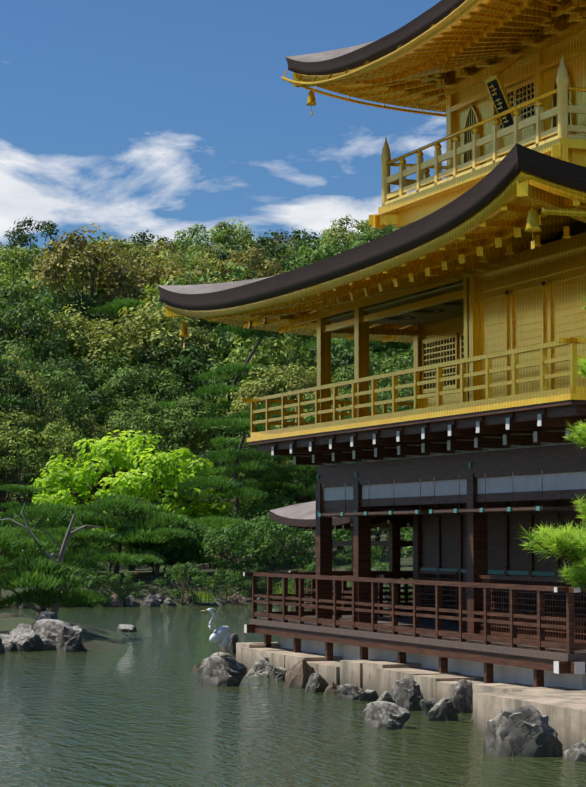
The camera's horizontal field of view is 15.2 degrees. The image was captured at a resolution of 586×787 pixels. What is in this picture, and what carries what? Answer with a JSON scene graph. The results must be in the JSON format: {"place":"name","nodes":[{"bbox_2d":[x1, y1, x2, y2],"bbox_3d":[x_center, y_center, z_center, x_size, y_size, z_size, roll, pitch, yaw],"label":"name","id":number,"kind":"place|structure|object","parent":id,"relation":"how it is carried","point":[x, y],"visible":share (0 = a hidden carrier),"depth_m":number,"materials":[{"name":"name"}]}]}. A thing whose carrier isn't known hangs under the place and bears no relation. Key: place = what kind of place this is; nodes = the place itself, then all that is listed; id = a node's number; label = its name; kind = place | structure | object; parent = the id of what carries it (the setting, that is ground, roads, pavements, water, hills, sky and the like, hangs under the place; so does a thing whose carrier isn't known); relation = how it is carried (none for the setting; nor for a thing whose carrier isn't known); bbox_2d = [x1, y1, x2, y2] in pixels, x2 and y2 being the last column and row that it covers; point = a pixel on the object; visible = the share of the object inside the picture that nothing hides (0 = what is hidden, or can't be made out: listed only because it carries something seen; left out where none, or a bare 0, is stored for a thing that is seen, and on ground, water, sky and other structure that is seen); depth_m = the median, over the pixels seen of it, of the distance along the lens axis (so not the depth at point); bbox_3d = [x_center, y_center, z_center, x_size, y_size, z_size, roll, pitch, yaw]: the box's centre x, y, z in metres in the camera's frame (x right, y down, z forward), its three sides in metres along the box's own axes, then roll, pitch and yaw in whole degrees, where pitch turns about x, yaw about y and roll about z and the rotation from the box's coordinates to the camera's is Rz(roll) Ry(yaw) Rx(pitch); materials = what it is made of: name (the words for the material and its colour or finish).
{"place":"outdoors","nodes":[
{"label":"outdoors","id":0,"kind":"place"},
{"bbox_2d":[0,613,129,648],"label":"islet ground","id":1,"kind":"structure","parent":0,"point":[94,638],"depth_m":55.68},
{"bbox_2d":[0,527,99,607],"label":"island pine","id":2,"kind":"object","parent":1,"relation":"on","point":[32,572],"visible":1,"depth_m":54.10,"materials":[{"name":"green plant"}]},
{"bbox_2d":[34,619,70,649],"bbox_3d":[-5.785,5.825,51.782,1.238,0.974,1.256,2,-4,-28],"label":"rock","id":3,"kind":"object","parent":1,"relation":"on","point":[47,630],"visible":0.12,"depth_m":51.56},
{"bbox_2d":[0,500,108,617],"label":"island pine","id":4,"kind":"object","parent":1,"relation":"on","point":[42,512],"depth_m":56.61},
{"bbox_2d":[55,625,82,651],"bbox_3d":[-5.187,5.801,50.745,0.604,0.862,0.726,-1,-4,19],"label":"rock","id":5,"kind":"object","parent":1,"relation":"on","point":[68,638],"visible":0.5,"depth_m":50.64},
{"bbox_2d":[0,409,412,607],"bbox_3d":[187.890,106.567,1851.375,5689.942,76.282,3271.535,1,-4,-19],"label":"terrain hill","id":6,"kind":"structure","parent":0,"point":[148,576],"depth_m":88.60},
{"bbox_2d":[0,355,47,478],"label":"hill tree","id":7,"kind":"object","parent":6,"relation":"on","point":[12,379],"visible":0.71,"depth_m":111.71,"materials":[{"name":"green plant"}]},
{"bbox_2d":[0,483,50,547],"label":"garden pine","id":8,"kind":"object","parent":6,"relation":"on","point":[12,488],"visible":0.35,"depth_m":90.98,"materials":[{"name":"green plant"}]},
{"bbox_2d":[3,216,62,258],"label":"hill tree","id":9,"kind":"object","parent":6,"relation":"on","point":[22,239],"visible":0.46,"depth_m":302.74,"materials":[{"name":"green plant"}]},
{"bbox_2d":[0,350,67,512],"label":"hill tree","id":10,"kind":"object","parent":6,"relation":"on","point":[51,418],"visible":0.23,"depth_m":115.60,"materials":[{"name":"green plant"}]},
{"bbox_2d":[0,302,68,386],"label":"hill tree","id":11,"kind":"object","parent":6,"relation":"on","point":[35,330],"visible":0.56,"depth_m":135.40,"materials":[{"name":"green plant"}]},
{"bbox_2d":[0,243,78,311],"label":"hill tree","id":12,"kind":"object","parent":6,"relation":"on","point":[24,254],"visible":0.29,"depth_m":177.67,"materials":[{"name":"green plant"}]},
{"bbox_2d":[0,280,84,448],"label":"hill tree","id":13,"kind":"object","parent":6,"relation":"on","point":[54,302],"visible":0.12,"depth_m":147.18,"materials":[{"name":"green plant"}]},
{"bbox_2d":[0,408,85,526],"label":"hill tree","id":14,"kind":"object","parent":6,"relation":"on","point":[46,434],"visible":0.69,"depth_m":104.58,"materials":[{"name":"green plant"}]},
{"bbox_2d":[0,357,88,493],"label":"garden pine","id":15,"kind":"object","parent":6,"relation":"on","point":[39,428],"visible":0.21,"depth_m":111.31,"materials":[{"name":"green plant"}]},
{"bbox_2d":[0,340,96,513],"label":"hill tree","id":16,"kind":"object","parent":6,"relation":"on","point":[70,384],"visible":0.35,"depth_m":121.01,"materials":[{"name":"green plant"}]},
{"bbox_2d":[0,277,100,393],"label":"hill tree","id":17,"kind":"object","parent":6,"relation":"on","point":[37,306],"visible":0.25,"depth_m":140.25,"materials":[{"name":"green plant"}]},
{"bbox_2d":[17,304,125,398],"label":"hill tree","id":18,"kind":"object","parent":6,"relation":"on","point":[86,328],"visible":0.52,"depth_m":140.78,"materials":[{"name":"green plant"}]},
{"bbox_2d":[35,354,113,493],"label":"hill tree","id":19,"kind":"object","parent":6,"relation":"on","point":[85,377],"visible":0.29,"depth_m":128.58,"materials":[{"name":"green plant"}]},
{"bbox_2d":[15,283,136,355],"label":"hill tree","id":20,"kind":"object","parent":6,"relation":"on","point":[74,297],"visible":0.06,"depth_m":152.96,"materials":[{"name":"green plant"}]},
{"bbox_2d":[39,260,112,312],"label":"hill tree","id":21,"kind":"object","parent":6,"relation":"on","point":[67,281],"visible":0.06,"depth_m":171.73,"materials":[{"name":"green plant"}]},
{"bbox_2d":[42,413,133,500],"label":"hill tree","id":22,"kind":"object","parent":6,"relation":"on","point":[91,432],"visible":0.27,"depth_m":123.24,"materials":[{"name":"green plant"}]},
{"bbox_2d":[29,223,147,453],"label":"hill tree","id":23,"kind":"object","parent":6,"relation":"on","point":[61,262],"visible":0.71,"depth_m":150.76,"materials":[{"name":"green plant"}]},
{"bbox_2d":[36,502,143,571],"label":"garden pine","id":24,"kind":"object","parent":6,"relation":"on","point":[90,512],"visible":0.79,"depth_m":86.27,"materials":[{"name":"green plant"}]},
{"bbox_2d":[68,562,119,592],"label":"bush","id":25,"kind":"object","parent":6,"relation":"on","point":[110,579],"visible":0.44,"depth_m":83.78,"materials":[{"name":"green plant"}]},
{"bbox_2d":[80,235,147,268],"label":"hill tree","id":26,"kind":"object","parent":6,"relation":"on","point":[126,245],"visible":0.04,"depth_m":222.43,"materials":[{"name":"green plant"}]},
{"bbox_2d":[30,493,202,573],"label":"garden pine","id":27,"kind":"object","parent":6,"relation":"on","point":[127,504],"visible":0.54,"depth_m":88.08,"materials":[{"name":"green plant"}]},
{"bbox_2d":[85,510,150,572],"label":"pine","id":28,"kind":"object","parent":6,"relation":"on","point":[111,544],"visible":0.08,"depth_m":88.57,"materials":[{"name":"green plant"}]},
{"bbox_2d":[85,297,152,401],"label":"pine","id":29,"kind":"object","parent":6,"relation":"on","point":[114,307],"visible":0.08,"depth_m":145.24,"materials":[{"name":"green plant"}]},
{"bbox_2d":[55,351,188,494],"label":"hill tree","id":30,"kind":"object","parent":6,"relation":"on","point":[117,358],"visible":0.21,"depth_m":130.77,"materials":[{"name":"green plant"}]},
{"bbox_2d":[104,570,145,597],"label":"bush","id":31,"kind":"object","parent":6,"relation":"on","point":[135,585],"visible":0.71,"depth_m":84.23,"materials":[{"name":"green plant"}]},
{"bbox_2d":[29,430,232,570],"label":"lime tree","id":32,"kind":"object","parent":6,"relation":"on","point":[167,472],"visible":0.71,"depth_m":96.71,"materials":[{"name":"green plant"}]},
{"bbox_2d":[83,366,198,499],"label":"hill tree","id":33,"kind":"object","parent":6,"relation":"on","point":[118,388],"visible":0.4,"depth_m":129.37,"materials":[{"name":"green plant"}]},
{"bbox_2d":[86,395,209,503],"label":"hill tree","id":34,"kind":"object","parent":6,"relation":"on","point":[118,421],"visible":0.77,"depth_m":121.43,"materials":[{"name":"green plant"}]},
{"bbox_2d":[104,241,194,288],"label":"hill tree","id":35,"kind":"object","parent":6,"relation":"on","point":[134,252],"visible":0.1,"depth_m":173.30,"materials":[{"name":"green plant"}]},
{"bbox_2d":[83,296,217,491],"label":"hill tree","id":36,"kind":"object","parent":6,"relation":"on","point":[145,337],"visible":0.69,"depth_m":135.41,"materials":[{"name":"green plant"}]},
{"bbox_2d":[129,228,176,256],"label":"hill tree","id":37,"kind":"object","parent":6,"relation":"on","point":[149,241],"visible":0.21,"depth_m":284.75,"materials":[{"name":"green plant"}]},
{"bbox_2d":[103,255,209,320],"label":"hill tree","id":38,"kind":"object","parent":6,"relation":"on","point":[157,272],"visible":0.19,"depth_m":165.78,"materials":[{"name":"green plant"}]},
{"bbox_2d":[117,510,214,574],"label":"garden pine","id":39,"kind":"object","parent":6,"relation":"on","point":[148,556],"visible":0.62,"depth_m":87.88,"materials":[{"name":"green plant"}]},
{"bbox_2d":[128,511,206,573],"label":"bush","id":40,"kind":"object","parent":6,"relation":"on","point":[189,527],"visible":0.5,"depth_m":88.71,"materials":[{"name":"green plant"}]},
{"bbox_2d":[138,240,197,263],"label":"hill tree","id":41,"kind":"object","parent":6,"relation":"on","point":[156,250],"visible":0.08,"depth_m":232.82,"materials":[{"name":"green plant"}]},
{"bbox_2d":[132,276,205,358],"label":"hill tree","id":42,"kind":"object","parent":6,"relation":"on","point":[155,292],"visible":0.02,"depth_m":157.43,"materials":[{"name":"green plant"}]},
{"bbox_2d":[111,317,233,440],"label":"tree","id":43,"kind":"object","parent":6,"relation":"on","point":[202,322],"visible":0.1,"depth_m":141.26,"materials":[{"name":"green plant"}]},
{"bbox_2d":[119,344,231,506],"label":"hill tree","id":44,"kind":"object","parent":6,"relation":"on","point":[191,385],"visible":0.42,"depth_m":132.76,"materials":[{"name":"green plant"}]},
{"bbox_2d":[123,524,228,573],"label":"garden pine","id":45,"kind":"object","parent":6,"relation":"on","point":[194,559],"visible":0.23,"depth_m":88.52,"materials":[{"name":"green plant"}]},
{"bbox_2d":[152,562,210,601],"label":"bush","id":46,"kind":"object","parent":6,"relation":"on","point":[201,581],"visible":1,"depth_m":84.93,"materials":[{"name":"green plant"}]},
{"bbox_2d":[148,393,230,473],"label":"hill tree","id":47,"kind":"object","parent":6,"relation":"on","point":[192,407],"visible":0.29,"depth_m":123.92,"materials":[{"name":"green plant"}]},
{"bbox_2d":[163,223,242,253],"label":"hill tree","id":48,"kind":"object","parent":6,"relation":"on","point":[224,238],"visible":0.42,"depth_m":293.90,"materials":[{"name":"green plant"}]},
{"bbox_2d":[191,243,233,268],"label":"hill tree","id":49,"kind":"object","parent":6,"relation":"on","point":[208,252],"visible":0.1,"depth_m":242.25,"materials":[{"name":"green plant"}]},
{"bbox_2d":[136,324,313,495],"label":"garden pine","id":50,"kind":"object","parent":6,"relation":"on","point":[237,373],"visible":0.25,"depth_m":125.99,"materials":[{"name":"green plant"}]},
{"bbox_2d":[151,417,303,567],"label":"garden pine","id":51,"kind":"object","parent":6,"relation":"on","point":[234,488],"visible":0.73,"depth_m":94.70,"materials":[{"name":"green plant"}]},
{"bbox_2d":[205,567,251,600],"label":"bush","id":52,"kind":"object","parent":6,"relation":"on","point":[229,579],"visible":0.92,"depth_m":85.42,"materials":[{"name":"green plant"}]},
{"bbox_2d":[167,324,295,433],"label":"hill tree","id":53,"kind":"object","parent":6,"relation":"on","point":[225,340],"visible":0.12,"depth_m":136.50,"materials":[{"name":"green plant"}]},
{"bbox_2d":[148,261,315,397],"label":"hill tree","id":54,"kind":"object","parent":6,"relation":"on","point":[230,277],"depth_m":141.32,"materials":[{"name":"green plant"}]},
{"bbox_2d":[207,218,258,251],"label":"hill tree","id":55,"kind":"object","parent":6,"relation":"on","point":[245,238],"visible":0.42,"depth_m":320.61,"materials":[{"name":"green plant"}]},
{"bbox_2d":[197,523,270,577],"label":"bush","id":56,"kind":"object","parent":6,"relation":"on","point":[248,541],"visible":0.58,"depth_m":88.29,"materials":[{"name":"green plant"}]},
{"bbox_2d":[186,245,291,279],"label":"hill tree","id":57,"kind":"object","parent":6,"relation":"on","point":[205,267],"visible":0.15,"depth_m":203.86,"materials":[{"name":"green plant"}]},
{"bbox_2d":[224,569,266,597],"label":"bush","id":58,"kind":"object","parent":6,"relation":"on","point":[260,584],"visible":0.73,"depth_m":86.45,"materials":[{"name":"green plant"}]},
{"bbox_2d":[202,519,288,582],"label":"bush","id":59,"kind":"object","parent":6,"relation":"on","point":[227,536],"visible":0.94,"depth_m":87.55,"materials":[{"name":"green plant"}]},
{"bbox_2d":[208,245,286,282],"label":"hill tree","id":60,"kind":"object","parent":6,"relation":"on","point":[276,266],"visible":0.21,"depth_m":193.85,"materials":[{"name":"green plant"}]},
{"bbox_2d":[197,243,297,281],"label":"hill tree","id":61,"kind":"object","parent":6,"relation":"on","point":[225,254],"visible":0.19,"depth_m":199.80,"materials":[{"name":"green plant"}]},
{"bbox_2d":[194,403,316,559],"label":"garden pine","id":62,"kind":"object","parent":6,"relation":"on","point":[222,441],"visible":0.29,"depth_m":100.26,"materials":[{"name":"green plant"}]},
{"bbox_2d":[222,490,315,564],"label":"bush","id":63,"kind":"object","parent":6,"relation":"on","point":[274,496],"visible":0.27,"depth_m":95.17,"materials":[{"name":"green plant"}]},
{"bbox_2d":[234,516,303,567],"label":"bush","id":64,"kind":"object","parent":6,"relation":"on","point":[263,560],"visible":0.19,"depth_m":91.79,"materials":[{"name":"green plant"}]},
{"bbox_2d":[197,332,348,434],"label":"hill tree","id":65,"kind":"object","parent":6,"relation":"on","point":[288,351],"visible":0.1,"depth_m":129.58,"materials":[{"name":"green plant"}]},
{"bbox_2d":[221,359,347,532],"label":"hill tree","id":66,"kind":"object","parent":6,"relation":"on","point":[292,383],"visible":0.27,"depth_m":115.07,"materials":[{"name":"green plant"}]},
{"bbox_2d":[265,534,315,568],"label":"bush","id":67,"kind":"object","parent":6,"relation":"on","point":[306,550],"visible":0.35,"depth_m":92.03,"materials":[{"name":"green plant"}]},
{"bbox_2d":[251,227,332,278],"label":"hill tree","id":68,"kind":"object","parent":6,"relation":"on","point":[295,236],"visible":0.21,"depth_m":214.73,"materials":[{"name":"green plant"}]},
{"bbox_2d":[244,445,345,561],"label":"garden pine","id":69,"kind":"object","parent":6,"relation":"on","point":[304,493],"visible":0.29,"depth_m":95.90,"materials":[{"name":"green plant"}]},
{"bbox_2d":[206,337,389,440],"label":"tree","id":70,"kind":"object","parent":6,"relation":"on","point":[304,347],"visible":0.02,"depth_m":136.78,"materials":[{"name":"green plant"}]},
{"bbox_2d":[250,388,351,546],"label":"hill tree","id":71,"kind":"object","parent":6,"relation":"on","point":[312,397],"depth_m":106.99,"materials":[{"name":"green plant"}]},
{"bbox_2d":[253,502,351,570],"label":"bush","id":72,"kind":"object","parent":6,"relation":"on","point":[277,528],"visible":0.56,"depth_m":88.03,"materials":[{"name":"green plant"}]},
{"bbox_2d":[253,338,385,395],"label":"hill tree","id":73,"kind":"object","parent":6,"relation":"on","point":[348,354],"visible":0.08,"depth_m":131.37,"materials":[{"name":"green plant"}]},
{"bbox_2d":[332,527,412,558],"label":"bush","id":74,"kind":"object","parent":6,"relation":"on","point":[376,533],"visible":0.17,"depth_m":93.18,"materials":[{"name":"green plant"}]},
{"bbox_2d":[331,349,413,531],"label":"hill tree","id":75,"kind":"object","parent":6,"relation":"on","point":[387,365],"visible":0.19,"depth_m":112.53,"materials":[{"name":"green plant"}]},
{"bbox_2d":[344,339,412,389],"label":"tree","id":76,"kind":"object","parent":6,"relation":"on","point":[381,343],"visible":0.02,"depth_m":130.40,"materials":[{"name":"green plant"}]},
{"bbox_2d":[344,382,413,540],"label":"hill tree","id":77,"kind":"object","parent":6,"relation":"on","point":[382,396],"visible":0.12,"depth_m":105.54,"materials":[{"name":"green plant"}]},
{"bbox_2d":[370,348,413,393],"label":"hill tree","id":78,"kind":"object","parent":6,"relation":"on","point":[388,354],"visible":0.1,"depth_m":128.37,"materials":[{"name":"green plant"}]},
{"bbox_2d":[0,0,446,259],"label":"sky","id":79,"kind":"structure","parent":0,"point":[124,118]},
{"bbox_2d":[0,605,585,786],"bbox_3d":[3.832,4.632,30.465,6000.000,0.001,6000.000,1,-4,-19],"label":"pond water","id":80,"kind":"structure","parent":0,"point":[145,708],"depth_m":29.99,"materials":[{"name":"green liquid"}]},
{"bbox_2d":[8,628,44,650],"bbox_3d":[-6.254,5.861,51.163,1.044,0.728,1.060,1,-4,-15],"label":"rock","id":81,"kind":"object","parent":80,"relation":"in","point":[24,640],"visible":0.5,"depth_m":50.96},
{"bbox_2d":[199,655,246,686],"bbox_3d":[-1.287,5.042,39.079,0.812,0.723,0.724,-2,-4,30],"label":"rock","id":82,"kind":"object","parent":80,"relation":"in","point":[217,670],"visible":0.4,"depth_m":38.97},
{"bbox_2d":[202,608,230,655],"bbox_3d":[-1.382,4.289,39.181,0.557,0.904,0.180,0,-4,-1],"label":"heron","id":83,"kind":"object","parent":82,"relation":"on","point":[223,634],"visible":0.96,"depth_m":39.14,"materials":[{"name":"white"}]},
{"bbox_2d":[245,656,272,676],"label":"rock","id":84,"kind":"object","parent":80,"relation":"in","point":[261,667],"visible":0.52,"depth_m":41.53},
{"bbox_2d":[285,659,314,687],"bbox_3d":[0.111,5.032,38.511,0.558,0.756,0.488,-1,-4,9],"label":"rock","id":85,"kind":"object","parent":80,"relation":"in","point":[299,673],"visible":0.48,"depth_m":38.39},
{"bbox_2d":[305,673,328,692],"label":"rock","id":86,"kind":"object","parent":80,"relation":"in","point":[317,682],"visible":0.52,"depth_m":37.24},
{"bbox_2d":[337,684,363,699],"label":"rock","id":87,"kind":"object","parent":80,"relation":"in","point":[348,692],"visible":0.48,"depth_m":35.57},
{"bbox_2d":[179,0,585,441],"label":"gilded pavilion","id":88,"kind":"object","parent":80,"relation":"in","point":[509,331],"visible":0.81,"depth_m":37.47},
{"bbox_2d":[157,143,585,310],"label":"pavilion roof","id":89,"kind":"structure","parent":88,"relation":"attached to","point":[487,188],"depth_m":34.06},
{"bbox_2d":[164,170,585,342],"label":"pavilion eaves","id":90,"kind":"object","parent":88,"relation":"attached to","point":[494,228],"visible":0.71,"depth_m":34.53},
{"bbox_2d":[286,0,465,74],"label":"pavilion roof","id":91,"kind":"structure","parent":88,"relation":"attached to","point":[333,61],"depth_m":39.65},
{"bbox_2d":[281,0,585,116],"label":"pavilion eaves","id":92,"kind":"object","parent":88,"relation":"attached to","point":[468,33],"visible":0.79,"depth_m":38.68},
{"bbox_2d":[362,701,410,729],"bbox_3d":[1.255,4.514,30.334,0.534,0.501,0.696,3,-5,-42],"label":"rock","id":93,"kind":"object","parent":80,"relation":"in","point":[383,715],"visible":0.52,"depth_m":30.22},
{"bbox_2d":[391,678,423,710],"bbox_3d":[1.768,4.692,33.495,0.608,0.705,0.574,0,-4,-2],"label":"rock","id":94,"kind":"object","parent":80,"relation":"in","point":[406,693],"visible":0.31,"depth_m":33.33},
{"bbox_2d":[236,642,585,749],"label":"pavilion base stones","id":95,"kind":"object","parent":80,"relation":"in","point":[563,709],"visible":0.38,"depth_m":34.04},
{"bbox_2d":[243,400,585,689],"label":"ground floor","id":96,"kind":"structure","parent":95,"relation":"on","point":[492,600],"depth_m":37.63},
{"bbox_2d":[428,697,457,720],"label":"rock","id":97,"kind":"object","parent":80,"relation":"in","point":[443,709],"visible":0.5,"depth_m":31.45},
{"bbox_2d":[451,679,472,712],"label":"rock","id":98,"kind":"object","parent":80,"relation":"in","point":[462,697],"visible":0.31,"depth_m":32.84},
{"bbox_2d":[483,705,562,756],"bbox_3d":[2.801,4.205,26.580,1.034,0.860,0.791,0,-4,2],"label":"rock","id":99,"kind":"object","parent":80,"relation":"in","point":[526,731],"visible":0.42,"depth_m":26.36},
{"bbox_2d":[564,739,585,761],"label":"rock","id":100,"kind":"object","parent":80,"relation":"in","point":[576,752],"visible":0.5,"depth_m":25.83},
{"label":"pine limb","id":101,"kind":"object","parent":80,"relation":"in","visible":0},
{"bbox_2d":[515,519,585,565],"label":"pine bough","id":102,"kind":"object","parent":101,"relation":"attached to","point":[565,545],"visible":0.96,"depth_m":22.49,"materials":[{"name":"green plant"}]},
{"bbox_2d":[556,556,585,589],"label":"pine bough","id":103,"kind":"object","parent":101,"relation":"attached to","point":[577,579],"visible":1,"depth_m":22.39,"materials":[{"name":"green plant"}]},
{"bbox_2d":[564,421,585,449],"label":"pine bough","id":104,"kind":"object","parent":101,"relation":"attached to","point":[579,438],"visible":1,"depth_m":23.57,"materials":[{"name":"green plant"}]},
{"bbox_2d":[284,232,348,271],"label":"hill tree","id":105,"kind":"object","parent":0,"point":[317,252],"visible":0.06,"depth_m":169.09,"materials":[{"name":"green plant"}]},
{"bbox_2d":[269,501,412,530],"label":"roof","id":106,"kind":"structure","parent":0,"point":[300,516],"depth_m":47.80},
{"bbox_2d":[321,215,371,247],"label":"hill tree","id":107,"kind":"object","parent":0,"point":[341,229],"visible":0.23,"depth_m":283.89,"materials":[{"name":"green plant"}]},
{"bbox_2d":[348,225,398,249],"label":"hill tree","id":108,"kind":"object","parent":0,"point":[386,230],"visible":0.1,"depth_m":194.11,"materials":[{"name":"green plant"}]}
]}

